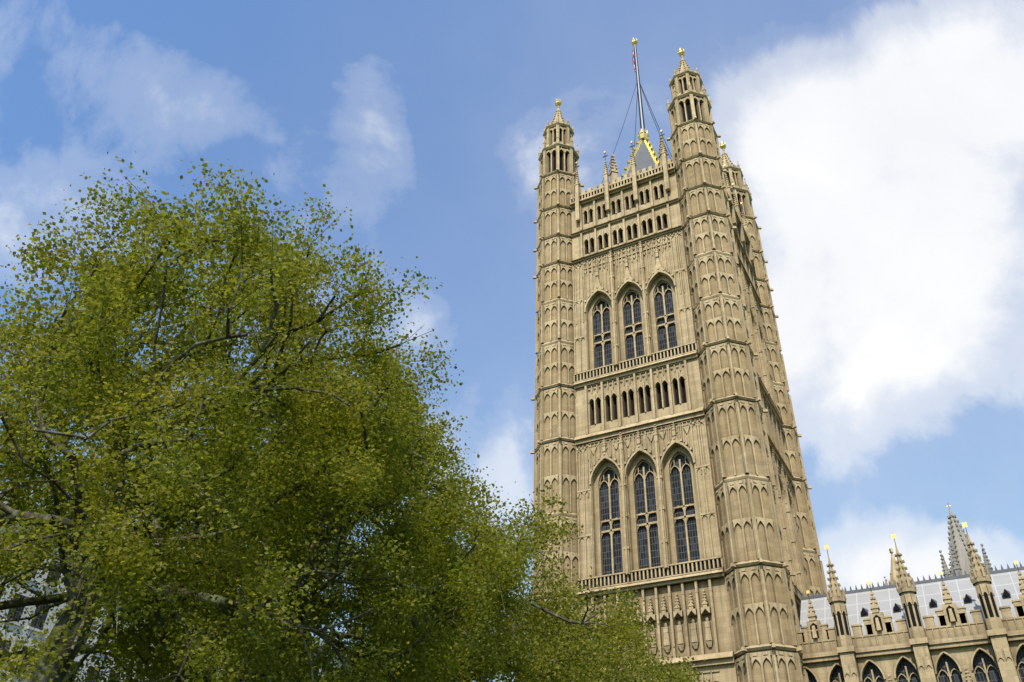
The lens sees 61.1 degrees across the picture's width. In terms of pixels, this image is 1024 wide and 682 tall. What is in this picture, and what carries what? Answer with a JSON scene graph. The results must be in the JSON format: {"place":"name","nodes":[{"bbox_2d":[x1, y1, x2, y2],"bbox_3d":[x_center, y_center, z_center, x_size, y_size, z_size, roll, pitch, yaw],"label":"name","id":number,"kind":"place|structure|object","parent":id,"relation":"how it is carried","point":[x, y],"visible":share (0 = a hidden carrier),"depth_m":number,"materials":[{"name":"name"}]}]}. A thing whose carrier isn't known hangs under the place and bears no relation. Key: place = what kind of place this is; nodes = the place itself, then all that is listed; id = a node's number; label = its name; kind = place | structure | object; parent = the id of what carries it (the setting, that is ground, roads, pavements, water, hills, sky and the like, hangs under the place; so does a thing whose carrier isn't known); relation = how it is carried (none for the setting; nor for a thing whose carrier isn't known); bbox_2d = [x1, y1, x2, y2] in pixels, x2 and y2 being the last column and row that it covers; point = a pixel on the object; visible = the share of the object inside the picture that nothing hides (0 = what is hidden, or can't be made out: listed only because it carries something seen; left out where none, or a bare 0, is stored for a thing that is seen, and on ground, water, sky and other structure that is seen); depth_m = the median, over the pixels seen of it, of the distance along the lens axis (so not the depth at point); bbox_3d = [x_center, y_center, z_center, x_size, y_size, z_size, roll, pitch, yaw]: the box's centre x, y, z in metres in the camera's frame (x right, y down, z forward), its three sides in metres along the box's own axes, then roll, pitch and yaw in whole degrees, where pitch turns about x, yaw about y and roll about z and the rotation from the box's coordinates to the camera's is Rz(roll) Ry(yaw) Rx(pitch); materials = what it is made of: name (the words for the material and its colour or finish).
{"place":"outdoors","nodes":[
{"label":"outdoors","id":0,"kind":"place"},
{"bbox_2d":[0,501,365,681],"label":"building","id":1,"kind":"structure","parent":0,"point":[32,626],"depth_m":67.66,"materials":[{"name":"stone"}]},
{"bbox_2d":[0,0,1023,681],"label":"sky","id":2,"kind":"structure","parent":0,"point":[877,146],"materials":[{"name":"blue"}]},
{"bbox_2d":[530,37,827,681],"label":"tower","id":3,"kind":"structure","parent":0,"point":[667,449],"depth_m":85.75,"materials":[{"name":"stone"}]},
{"bbox_2d":[796,522,1023,681],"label":"building","id":4,"kind":"structure","parent":0,"point":[902,626],"depth_m":65.44,"materials":[{"name":"stone"}]},
{"bbox_2d":[939,503,992,576],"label":"spire","id":5,"kind":"structure","parent":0,"point":[958,547],"depth_m":196.77,"materials":[{"name":"grey stone"}]},
{"bbox_3d":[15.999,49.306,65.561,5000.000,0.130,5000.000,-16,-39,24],"label":"ground","id":6,"kind":"structure","parent":0,"visible":0},
{"bbox_2d":[0,151,469,681],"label":"plane tree","id":7,"kind":"object","parent":6,"relation":"on","point":[97,387],"visible":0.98,"depth_m":24.14,"materials":[{"name":"green plant"}]},
{"bbox_2d":[59,355,549,681],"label":"plane tree","id":8,"kind":"object","parent":6,"relation":"on","point":[442,514],"visible":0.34,"depth_m":30.20,"materials":[{"name":"green plant"}]},
{"bbox_2d":[324,477,662,681],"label":"plane tree","id":9,"kind":"object","parent":6,"relation":"on","point":[549,652],"visible":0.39,"depth_m":40.98,"materials":[{"name":"green plant"}]},
{"bbox_2d":[487,596,713,681],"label":"plane tree","id":10,"kind":"object","parent":6,"relation":"on","point":[670,676],"visible":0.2,"depth_m":49.74,"materials":[{"name":"green plant"}]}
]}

